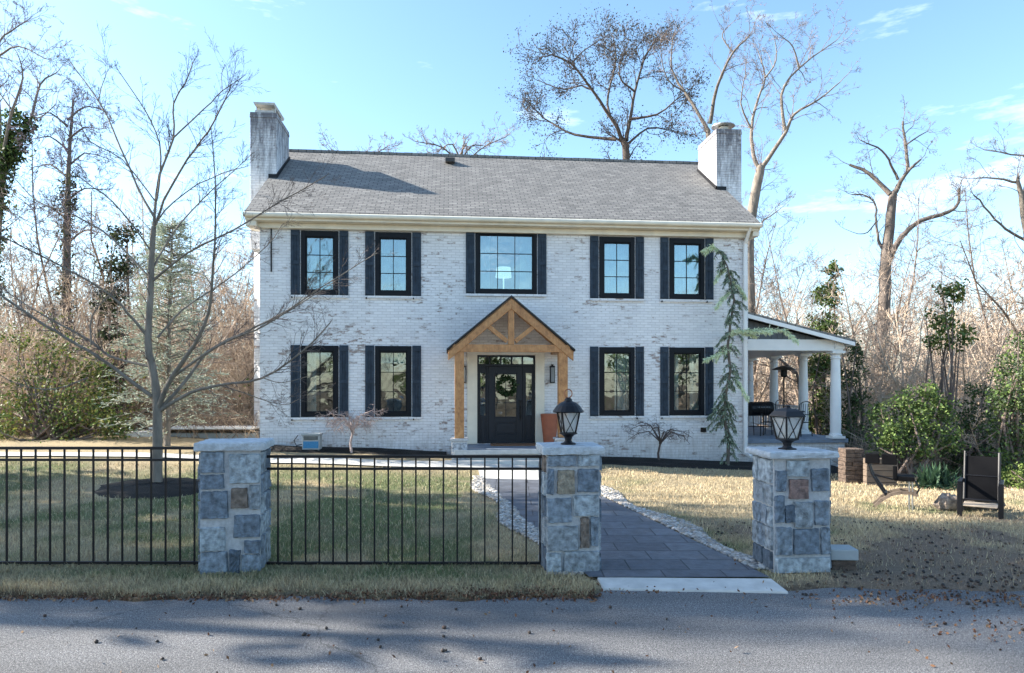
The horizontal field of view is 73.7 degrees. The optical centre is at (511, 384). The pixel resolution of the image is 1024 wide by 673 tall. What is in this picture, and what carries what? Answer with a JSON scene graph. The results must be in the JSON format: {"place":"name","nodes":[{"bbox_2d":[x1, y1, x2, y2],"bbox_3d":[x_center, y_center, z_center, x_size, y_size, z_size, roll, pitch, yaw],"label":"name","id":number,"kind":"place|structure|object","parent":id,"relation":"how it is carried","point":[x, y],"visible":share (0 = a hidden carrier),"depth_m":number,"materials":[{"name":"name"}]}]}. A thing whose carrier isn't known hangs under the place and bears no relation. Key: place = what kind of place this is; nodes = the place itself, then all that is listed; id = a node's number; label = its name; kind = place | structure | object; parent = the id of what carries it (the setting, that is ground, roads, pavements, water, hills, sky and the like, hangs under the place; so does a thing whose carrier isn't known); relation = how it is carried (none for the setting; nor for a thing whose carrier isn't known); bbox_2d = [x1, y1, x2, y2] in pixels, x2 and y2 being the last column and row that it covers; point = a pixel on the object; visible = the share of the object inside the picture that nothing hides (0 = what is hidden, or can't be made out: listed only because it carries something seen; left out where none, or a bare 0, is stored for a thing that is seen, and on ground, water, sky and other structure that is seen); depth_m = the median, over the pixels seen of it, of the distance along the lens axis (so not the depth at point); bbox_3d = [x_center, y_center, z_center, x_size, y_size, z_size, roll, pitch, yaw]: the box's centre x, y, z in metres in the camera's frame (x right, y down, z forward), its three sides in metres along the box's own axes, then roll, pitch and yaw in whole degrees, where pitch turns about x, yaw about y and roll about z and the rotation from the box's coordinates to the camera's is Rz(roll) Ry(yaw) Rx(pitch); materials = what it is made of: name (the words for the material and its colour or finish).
{"place":"outdoors","nodes":[
{"label":"outdoors","id":0,"kind":"place"},
{"bbox_2d":[0,452,538,479],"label":"pavement","id":1,"kind":"structure","parent":0,"point":[517,474],"depth_m":15.37,"materials":[{"name":"concrete"}]},
{"bbox_2d":[0,588,1023,672],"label":"road","id":2,"kind":"structure","parent":0,"point":[599,640],"depth_m":5.44,"materials":[{"name":"grey asphalt"}]},
{"bbox_2d":[0,519,1023,672],"bbox_3d":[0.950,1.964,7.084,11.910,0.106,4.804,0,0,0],"label":"fallen leaves","id":3,"kind":"object","parent":2,"relation":"on","point":[248,598],"visible":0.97,"depth_m":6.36,"materials":[{"name":"brown plant"}]},
{"bbox_2d":[597,577,787,593],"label":"kerb","id":4,"kind":"structure","parent":2,"relation":"on","point":[748,585],"depth_m":6.69,"materials":[{"name":"concrete"}]},
{"bbox_2d":[0,393,1023,601],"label":"ground","id":5,"kind":"structure","parent":0,"point":[190,442],"depth_m":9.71,"materials":[{"name":"plant"}]},
{"bbox_2d":[0,0,96,374],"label":"ivy clad tree","id":6,"kind":"object","parent":5,"relation":"on","point":[10,153],"visible":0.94,"depth_m":24.95,"materials":[{"name":"green plant"}]},
{"bbox_2d":[0,255,109,412],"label":"bare shrub","id":7,"kind":"object","parent":5,"relation":"on","point":[8,354],"visible":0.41,"depth_m":21.00,"materials":[{"name":"brown plant"}]},
{"bbox_2d":[0,182,111,379],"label":"bare tree","id":8,"kind":"object","parent":5,"relation":"on","point":[49,256],"visible":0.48,"depth_m":25.18,"materials":[{"name":"brown plant"}]},
{"bbox_2d":[7,79,125,407],"bbox_3d":[-15.628,-4.396,23.901,4.185,12.754,3.089,0,0,0],"label":"vine covered tree","id":9,"kind":"object","parent":5,"relation":"on","point":[67,206],"visible":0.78,"depth_m":23.93,"materials":[{"name":"brown plant"}]},
{"bbox_2d":[0,305,141,439],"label":"bare shrub","id":10,"kind":"object","parent":5,"relation":"on","point":[15,376],"visible":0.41,"depth_m":19.51,"materials":[{"name":"brown plant"}]},
{"bbox_2d":[0,201,142,372],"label":"bare tree","id":11,"kind":"object","parent":5,"relation":"on","point":[10,253],"visible":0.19,"depth_m":33.37,"materials":[{"name":"brown plant"}]},
{"bbox_2d":[0,312,143,442],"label":"evergreen thicket","id":12,"kind":"object","parent":5,"relation":"on","point":[46,427],"visible":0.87,"depth_m":18.55,"materials":[{"name":"green plant"}]},
{"bbox_2d":[0,207,159,393],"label":"bare tree","id":13,"kind":"object","parent":5,"relation":"on","point":[16,280],"visible":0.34,"depth_m":21.70,"materials":[{"name":"brown plant"}]},
{"bbox_2d":[12,267,153,432],"bbox_3d":[-12.934,-0.934,20.502,4.068,5.042,3.363,0,0,1],"label":"bare shrub","id":14,"kind":"object","parent":5,"relation":"on","point":[53,295],"visible":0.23,"depth_m":20.39,"materials":[{"name":"brown plant"}]},
{"bbox_2d":[0,321,185,436],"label":"bare shrub","id":15,"kind":"object","parent":5,"relation":"on","point":[59,341],"visible":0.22,"depth_m":19.45,"materials":[{"name":"brown plant"}]},
{"bbox_2d":[0,123,212,377],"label":"bare tree","id":16,"kind":"object","parent":5,"relation":"on","point":[64,242],"visible":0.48,"depth_m":23.77,"materials":[{"name":"brown plant"}]},
{"bbox_2d":[89,220,142,433],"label":"ivy column","id":17,"kind":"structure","parent":5,"relation":"on","point":[124,268],"depth_m":20.38,"materials":[{"name":"green plant"}]},
{"bbox_2d":[43,252,223,429],"bbox_3d":[-12.068,-1.558,22.470,5.104,6.326,4.220,0,0,-14],"label":"bare shrub","id":18,"kind":"object","parent":5,"relation":"on","point":[201,319],"visible":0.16,"depth_m":21.60,"materials":[{"name":"brown plant"}]},
{"bbox_2d":[95,477,199,498],"bbox_3d":[-6.299,1.817,12.105,2.272,0.194,1.903,0,0,0],"label":"mulch ring","id":19,"kind":"object","parent":5,"relation":"on","point":[129,488],"visible":0.68,"depth_m":11.69,"materials":[{"name":"brown soil"}]},
{"bbox_2d":[0,20,397,481],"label":"lawn tree","id":20,"kind":"object","parent":19,"relation":"on","point":[160,405],"visible":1,"depth_m":12.14,"materials":[{"name":"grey plant"}]},
{"bbox_2d":[68,131,253,430],"bbox_3d":[-10.615,-2.644,21.258,6.523,8.478,6.577,0,0,6],"label":"bare tree","id":21,"kind":"object","parent":5,"relation":"on","point":[161,317],"visible":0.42,"depth_m":20.30,"materials":[{"name":"brown plant"}]},
{"bbox_2d":[76,203,253,380],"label":"bare tree","id":22,"kind":"object","parent":5,"relation":"on","point":[207,303],"visible":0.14,"depth_m":25.82,"materials":[{"name":"brown plant"}]},
{"bbox_2d":[91,217,245,445],"bbox_3d":[-8.759,-1.303,17.134,3.323,5.806,3.313,0,0,25],"label":"pale conifer","id":23,"kind":"object","parent":5,"relation":"on","point":[168,315],"visible":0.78,"depth_m":17.11,"materials":[{"name":"green plant"}]},
{"bbox_2d":[100,247,253,421],"bbox_3d":[-11.271,-1.482,22.207,5.002,6.199,4.136,0,0,33],"label":"bare shrub","id":24,"kind":"object","parent":5,"relation":"on","point":[160,341],"visible":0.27,"depth_m":22.35,"materials":[{"name":"brown plant"}]},
{"bbox_2d":[133,193,252,388],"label":"bare tree","id":25,"kind":"object","parent":5,"relation":"on","point":[195,263],"visible":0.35,"depth_m":25.35,"materials":[{"name":"brown plant"}]},
{"bbox_2d":[127,425,259,438],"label":"wall","id":26,"kind":"structure","parent":5,"relation":"on","point":[212,435],"depth_m":19.45,"materials":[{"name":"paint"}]},
{"bbox_2d":[137,209,253,397],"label":"bare tree","id":27,"kind":"object","parent":5,"relation":"on","point":[234,292],"visible":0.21,"depth_m":25.92,"materials":[{"name":"brown plant"}]},
{"bbox_2d":[143,242,253,411],"bbox_3d":[-9.070,-1.639,23.097,4.364,6.541,5.278,0,0,13],"label":"bare shrub","id":28,"kind":"object","parent":5,"relation":"on","point":[227,348],"visible":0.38,"depth_m":22.93,"materials":[{"name":"brown plant"}]},
{"bbox_2d":[177,310,255,418],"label":"bare shrub","id":29,"kind":"object","parent":5,"relation":"on","point":[237,393],"visible":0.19,"depth_m":22.29,"materials":[{"name":"brown plant"}]},
{"bbox_2d":[198,234,253,409],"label":"bare tree","id":30,"kind":"object","parent":5,"relation":"on","point":[247,354],"visible":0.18,"depth_m":22.24,"materials":[{"name":"brown plant"}]},
{"bbox_2d":[193,438,274,574],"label":"gate pillar","id":31,"kind":"structure","parent":5,"relation":"on","point":[234,504],"depth_m":7.11,"materials":[{"name":"stone"}]},
{"bbox_2d":[0,447,198,564],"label":"fence panel","id":32,"kind":"object","parent":31,"relation":"attached to","point":[93,459],"visible":0.93,"depth_m":7.33,"materials":[{"name":"black metal"}]},
{"bbox_2d":[270,445,446,454],"bbox_3d":[-4.163,1.706,17.534,4.950,0.361,0.915,0,0,-5],"label":"mulch bed","id":33,"kind":"object","parent":5,"relation":"on","point":[356,450],"visible":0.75,"depth_m":17.47,"materials":[{"name":"brown soil"}]},
{"bbox_2d":[294,433,322,449],"bbox_3d":[-5.213,1.507,17.421,0.710,0.520,0.320,0,0,-2],"label":"hose cabinet","id":34,"kind":"object","parent":33,"relation":"on","point":[311,441],"visible":0.81,"depth_m":17.28,"materials":[{"name":"grey plastic"}]},
{"bbox_2d":[314,404,387,452],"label":"weeping maple","id":35,"kind":"object","parent":33,"relation":"on","point":[353,424],"visible":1,"depth_m":17.31,"materials":[{"name":"brown plant"}]},
{"bbox_2d":[403,111,520,154],"bbox_3d":[-2.894,-7.788,40.070,7.200,16.679,2.636,0,0,-16],"label":"treetop","id":36,"kind":"object","parent":5,"relation":"on","point":[467,148],"visible":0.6,"depth_m":39.94,"materials":[{"name":"brown plant"}]},
{"bbox_2d":[0,380,1023,472],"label":"dry brush","id":37,"kind":"object","parent":5,"relation":"on","point":[231,420],"visible":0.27,"depth_m":19.98,"materials":[{"name":"brown plant"}]},
{"bbox_2d":[0,241,1023,425],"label":"woods","id":38,"kind":"object","parent":5,"relation":"on","point":[17,325],"visible":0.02,"depth_m":53.76,"materials":[{"name":"brown plant"}]},
{"bbox_2d":[243,102,855,466],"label":"house","id":39,"kind":"structure","parent":5,"relation":"on","point":[546,282],"depth_m":18.59,"materials":[{"name":"brick"}]},
{"bbox_2d":[290,230,348,297],"bbox_3d":[-5.059,-3.151,18.056,1.484,1.758,0.349,0,0,-5],"label":"window","id":40,"kind":"structure","parent":39,"relation":"in","point":[316,246],"depth_m":17.99,"materials":[{"name":"black glass"}]},
{"bbox_2d":[290,345,348,419],"bbox_3d":[-5.061,-0.043,18.074,1.484,1.952,0.385,0,0,-5],"label":"window","id":41,"kind":"structure","parent":39,"relation":"in","point":[308,410],"depth_m":17.93,"materials":[{"name":"black glass"}]},
{"bbox_2d":[365,232,420,298],"bbox_3d":[-3.163,-3.151,18.258,1.471,1.758,0.401,0,0,-5],"label":"window","id":42,"kind":"structure","parent":39,"relation":"in","point":[382,259],"depth_m":18.11,"materials":[{"name":"black glass"}]},
{"bbox_2d":[365,346,420,419],"bbox_3d":[-3.161,-0.043,18.241,1.471,1.952,0.367,0,0,-5],"label":"window","id":43,"kind":"structure","parent":39,"relation":"in","point":[383,354],"depth_m":18.10,"materials":[{"name":"black glass"}]},
{"bbox_2d":[488,366,522,440],"bbox_3d":[-0.168,0.528,18.396,0.932,2.027,0.127,0,0,-5],"label":"door","id":44,"kind":"structure","parent":39,"relation":"in","point":[505,428],"depth_m":18.41,"materials":[{"name":"grey paint"}]},
{"bbox_2d":[466,233,546,296],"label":"window","id":45,"kind":"structure","parent":39,"relation":"in","point":[528,242],"depth_m":18.45,"materials":[{"name":"black glass"}]},
{"bbox_2d":[540,413,556,441],"bbox_3d":[1.000,1.191,18.111,0.490,0.819,0.490,0,0,0],"label":"planter","id":46,"kind":"object","parent":39,"relation":"on","point":[549,425],"visible":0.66,"depth_m":17.94,"materials":[{"name":"ceramic"}]},
{"bbox_2d":[590,236,643,301],"bbox_3d":[2.858,-3.151,18.791,1.505,1.758,0.351,0,0,-5],"label":"window","id":47,"kind":"structure","parent":39,"relation":"in","point":[616,254],"depth_m":18.69,"materials":[{"name":"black glass"}]},
{"bbox_2d":[590,347,643,418],"bbox_3d":[2.856,-0.043,18.811,1.505,1.952,0.391,0,0,-5],"label":"window","id":48,"kind":"structure","parent":39,"relation":"in","point":[624,372],"depth_m":18.68,"materials":[{"name":"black glass"}]},
{"bbox_2d":[660,238,713,301],"bbox_3d":[4.813,-3.151,18.972,1.513,1.758,0.350,0,0,-5],"label":"window","id":49,"kind":"structure","parent":39,"relation":"in","point":[686,260],"depth_m":18.88,"materials":[{"name":"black glass"}]},
{"bbox_2d":[660,347,713,417],"bbox_3d":[4.811,-0.043,18.990,1.513,1.952,0.387,0,0,-5],"label":"window","id":50,"kind":"structure","parent":39,"relation":"in","point":[697,369],"depth_m":18.85,"materials":[{"name":"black glass"}]},
{"bbox_2d":[748,402,772,433],"bbox_3d":[7.664,1.052,21.089,0.720,1.016,0.502,0,0,-10],"label":"grill","id":51,"kind":"object","parent":39,"relation":"on","point":[753,409],"visible":0.81,"depth_m":20.95,"materials":[{"name":"black metal"}]},
{"bbox_2d":[536,442,604,573],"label":"gate pillar","id":52,"kind":"structure","parent":5,"relation":"on","point":[571,507],"depth_m":7.08,"materials":[{"name":"stone"}]},
{"bbox_2d":[267,455,541,564],"bbox_3d":[-1.155,1.351,7.340,2.954,1.179,0.032,0,0,0],"label":"fence panel","id":53,"kind":"object","parent":52,"relation":"attached to","point":[388,468],"visible":0.97,"depth_m":7.33,"materials":[{"name":"black metal"}]},
{"bbox_2d":[553,389,583,444],"bbox_3d":[0.605,0.346,7.340,0.332,0.597,0.332,0,0,-12],"label":"pillar lantern","id":54,"kind":"object","parent":52,"relation":"on","point":[567,405],"visible":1,"depth_m":7.28,"materials":[{"name":"black metal"}]},
{"bbox_2d":[498,4,712,159],"bbox_3d":[4.905,-9.834,36.096,11.822,22.650,7.588,0,0,0],"label":"tall tree","id":55,"kind":"object","parent":5,"relation":"on","point":[625,144],"visible":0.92,"depth_m":36.03,"materials":[{"name":"brown plant"}]},
{"bbox_2d":[472,475,768,576],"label":"river rocks","id":56,"kind":"object","parent":5,"relation":"on","point":[668,521],"visible":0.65,"depth_m":9.62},
{"bbox_2d":[644,0,768,160],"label":"tall tree","id":57,"kind":"object","parent":5,"relation":"on","point":[706,128],"visible":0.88,"depth_m":31.91,"materials":[{"name":"brown plant"}]},
{"bbox_2d":[601,456,838,472],"bbox_3d":[5.420,2.159,18.159,7.250,0.472,1.442,0,0,-5],"label":"mulch bed","id":58,"kind":"object","parent":5,"relation":"on","point":[668,463],"visible":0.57,"depth_m":17.95,"materials":[{"name":"brown soil"}]},
{"bbox_2d":[622,415,692,459],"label":"weeping maple","id":59,"kind":"object","parent":58,"relation":"on","point":[661,439],"visible":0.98,"depth_m":18.03,"materials":[{"name":"brown plant"}]},
{"bbox_2d":[701,244,799,465],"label":"weeping cedar","id":60,"kind":"object","parent":58,"relation":"on","point":[731,280],"visible":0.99,"depth_m":18.19,"materials":[{"name":"green plant"}]},
{"bbox_2d":[748,278,828,425],"bbox_3d":[10.339,-0.776,27.869,5.515,6.835,4.560,0,0,-15],"label":"bare shrub","id":61,"kind":"object","parent":5,"relation":"on","point":[768,368],"visible":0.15,"depth_m":27.84,"materials":[{"name":"brown plant"}]},
{"bbox_2d":[722,0,860,425],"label":"tall tree","id":62,"kind":"object","parent":5,"relation":"on","point":[756,189],"visible":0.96,"depth_m":29.89,"materials":[{"name":"brown plant"}]},
{"bbox_2d":[745,446,838,572],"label":"gate pillar","id":63,"kind":"structure","parent":5,"relation":"on","point":[791,509],"depth_m":7.13,"materials":[{"name":"stone"}]},
{"bbox_2d":[769,405,805,449],"bbox_3d":[2.983,0.464,7.400,0.265,0.482,0.265,0,0,-20],"label":"pillar lantern","id":64,"kind":"object","parent":63,"relation":"on","point":[787,421],"visible":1,"depth_m":7.37,"materials":[{"name":"black metal"}]},
{"bbox_2d":[753,280,832,425],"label":"tree","id":65,"kind":"object","parent":5,"relation":"on","point":[768,378],"visible":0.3,"depth_m":27.10,"materials":[{"name":"brown plant"}]},
{"bbox_2d":[755,242,845,399],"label":"bare tree","id":66,"kind":"object","parent":5,"relation":"on","point":[791,291],"visible":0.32,"depth_m":35.20,"materials":[{"name":"brown plant"}]},
{"bbox_2d":[748,214,870,430],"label":"bare tree","id":67,"kind":"object","parent":5,"relation":"on","point":[775,269],"visible":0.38,"depth_m":27.20,"materials":[{"name":"brown plant"}]},
{"bbox_2d":[794,259,856,434],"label":"ivy clad tree","id":68,"kind":"object","parent":5,"relation":"on","point":[825,359],"visible":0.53,"depth_m":26.89,"materials":[{"name":"green plant"}]},
{"bbox_2d":[754,239,929,432],"bbox_3d":[13.366,-2.035,29.047,7.281,9.463,7.341,0,0,-7],"label":"bare tree","id":69,"kind":"object","parent":5,"relation":"on","point":[856,326],"visible":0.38,"depth_m":28.52,"materials":[{"name":"brown plant"}]},
{"bbox_2d":[830,544,858,569],"bbox_3d":[3.534,1.867,7.350,0.290,0.235,0.240,0,0,4],"label":"utility box","id":70,"kind":"object","parent":5,"relation":"on","point":[845,556],"visible":0.71,"depth_m":7.24,"materials":[{"name":"grey metal"}]},
{"bbox_2d":[838,448,863,483],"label":"stone pier","id":71,"kind":"structure","parent":5,"relation":"on","point":[850,466],"depth_m":15.72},
{"bbox_2d":[825,340,878,449],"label":"evergreen shrub","id":72,"kind":"object","parent":5,"relation":"on","point":[853,412],"visible":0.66,"depth_m":21.55,"materials":[{"name":"green plant"}]},
{"bbox_2d":[772,242,932,414],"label":"bare tree","id":73,"kind":"object","parent":5,"relation":"on","point":[866,316],"visible":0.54,"depth_m":26.34,"materials":[{"name":"brown plant"}]},
{"bbox_2d":[746,199,965,403],"bbox_3d":[14.677,-2.782,33.182,11.659,11.276,7.616,0,0,5],"label":"bare tree","id":74,"kind":"object","parent":5,"relation":"on","point":[758,271],"visible":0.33,"depth_m":32.05,"materials":[{"name":"brown plant"}]},
{"bbox_2d":[822,321,919,431],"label":"bare shrub","id":75,"kind":"object","parent":5,"relation":"on","point":[880,382],"visible":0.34,"depth_m":24.20,"materials":[{"name":"brown plant"}]},
{"bbox_2d":[863,458,896,486],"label":"retaining wall","id":76,"kind":"structure","parent":5,"relation":"on","point":[886,470],"depth_m":15.41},
{"bbox_2d":[810,361,961,433],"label":"bare shrub","id":77,"kind":"object","parent":5,"relation":"on","point":[880,401],"visible":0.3,"depth_m":22.49,"materials":[{"name":"brown plant"}]},
{"bbox_2d":[841,310,931,428],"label":"bare shrub","id":78,"kind":"object","parent":5,"relation":"on","point":[916,328],"visible":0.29,"depth_m":26.40,"materials":[{"name":"brown plant"}]},
{"bbox_2d":[789,161,992,421],"bbox_3d":[16.243,-2.991,30.944,7.598,11.251,11.633,0,0,19],"label":"bare tree","id":79,"kind":"object","parent":5,"relation":"on","point":[915,264],"visible":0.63,"depth_m":27.85,"materials":[{"name":"brown plant"}]},
{"bbox_2d":[865,452,919,510],"bbox_3d":[6.392,1.628,11.475,0.802,0.940,0.452,0,0,29],"label":"chair","id":80,"kind":"object","parent":5,"relation":"on","point":[874,458],"visible":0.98,"depth_m":11.35,"materials":[{"name":"wood"}]},
{"bbox_2d":[821,270,985,428],"bbox_3d":[13.515,-0.703,24.051,4.412,6.613,5.335,0,0,-42],"label":"bare shrub","id":81,"kind":"object","parent":5,"relation":"on","point":[914,369],"visible":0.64,"depth_m":23.98,"materials":[{"name":"brown plant"}]},
{"bbox_2d":[824,94,987,427],"bbox_3d":[17.846,-4.829,30.611,6.508,16.936,3.617,0,0,0],"label":"tall tree","id":82,"kind":"object","parent":5,"relation":"on","point":[889,229],"visible":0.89,"depth_m":30.83,"materials":[{"name":"brown plant"}]},
{"bbox_2d":[862,379,970,482],"bbox_3d":[9.904,1.158,16.746,2.549,2.588,1.399,0,0,-13],"label":"holly bush","id":83,"kind":"object","parent":5,"relation":"on","point":[891,439],"visible":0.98,"depth_m":16.70,"materials":[{"name":"green plant"}]},
{"bbox_2d":[841,333,1003,432],"bbox_3d":[15.234,0.580,24.735,5.673,4.683,4.795,0,0,4],"label":"bare shrub","id":84,"kind":"object","parent":5,"relation":"on","point":[899,385],"visible":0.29,"depth_m":23.59,"materials":[{"name":"brown plant"}]},
{"bbox_2d":[845,276,999,394],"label":"bare tree","id":85,"kind":"object","parent":5,"relation":"on","point":[929,307],"visible":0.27,"depth_m":29.99,"materials":[{"name":"brown plant"}]},
{"bbox_2d":[905,461,961,489],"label":"yucca","id":86,"kind":"object","parent":5,"relation":"on","point":[929,478],"visible":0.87,"depth_m":15.06,"materials":[{"name":"green plant"}]},
{"bbox_2d":[845,229,1023,415],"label":"bare tree","id":87,"kind":"object","parent":5,"relation":"on","point":[919,293],"visible":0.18,"depth_m":37.00,"materials":[{"name":"brown plant"}]},
{"bbox_2d":[860,245,1023,414],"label":"bare tree","id":88,"kind":"object","parent":5,"relation":"on","point":[1004,272],"visible":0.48,"depth_m":26.73,"materials":[{"name":"brown plant"}]},
{"bbox_2d":[888,329,995,428],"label":"bare shrub","id":89,"kind":"object","parent":5,"relation":"on","point":[900,354],"visible":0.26,"depth_m":24.15,"materials":[{"name":"brown plant"}]},
{"bbox_2d":[921,278,979,443],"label":"evergreen sapling","id":90,"kind":"object","parent":5,"relation":"on","point":[950,338],"visible":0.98,"depth_m":20.73,"materials":[{"name":"green plant"}]},
{"bbox_2d":[887,172,1023,409],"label":"bare tree","id":91,"kind":"object","parent":5,"relation":"on","point":[973,272],"visible":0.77,"depth_m":25.87,"materials":[{"name":"brown plant"}]},
{"bbox_2d":[899,238,1021,403],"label":"bare tree","id":92,"kind":"object","parent":5,"relation":"on","point":[951,300],"visible":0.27,"depth_m":38.29,"materials":[{"name":"brown plant"}]},
{"bbox_2d":[928,380,999,479],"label":"dark evergreen shrub","id":93,"kind":"object","parent":5,"relation":"on","point":[956,459],"visible":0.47,"depth_m":17.95,"materials":[{"name":"green plant"}]},
{"bbox_2d":[906,235,1023,386],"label":"bare tree","id":94,"kind":"object","parent":5,"relation":"on","point":[1022,254],"visible":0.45,"depth_m":36.72,"materials":[{"name":"brown plant"}]},
{"bbox_2d":[920,280,1023,424],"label":"bare shrub","id":95,"kind":"object","parent":5,"relation":"on","point":[980,365],"visible":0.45,"depth_m":23.86,"materials":[{"name":"brown plant"}]},
{"bbox_2d":[957,451,1003,519],"bbox_3d":[7.345,1.596,10.690,0.591,1.047,0.653,0,0,37],"label":"sling armchair","id":96,"kind":"object","parent":5,"relation":"on","point":[980,480],"visible":0.87,"depth_m":10.79,"materials":[{"name":"black fabric"}]},
{"bbox_2d":[938,298,1023,427],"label":"bare shrub","id":97,"kind":"object","parent":5,"relation":"on","point":[1000,350],"visible":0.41,"depth_m":23.49,"materials":[{"name":"brown plant"}]},
{"bbox_2d":[939,120,1023,307],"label":"tall tree","id":98,"kind":"object","parent":5,"relation":"on","point":[1020,190],"visible":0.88,"depth_m":29.00,"materials":[{"name":"brown plant"}]},
{"bbox_2d":[973,330,1023,485],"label":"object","id":99,"kind":"object","parent":5,"relation":"on","point":[1013,454],"visible":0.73,"depth_m":17.08,"materials":[{"name":"green plant"}]},
{"bbox_2d":[1001,461,1023,488],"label":"green shrub","id":100,"kind":"object","parent":5,"relation":"on","point":[1018,476],"visible":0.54,"depth_m":15.96,"materials":[{"name":"green plant"}]},
{"bbox_2d":[0,0,1023,391],"label":"sky","id":101,"kind":"structure","parent":0,"point":[361,70],"materials":[{"name":"blue"}]},
{"bbox_2d":[483,478,768,576],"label":"path","id":102,"kind":"structure","parent":0,"point":[634,544],"depth_m":8.14,"materials":[{"name":"stone"}]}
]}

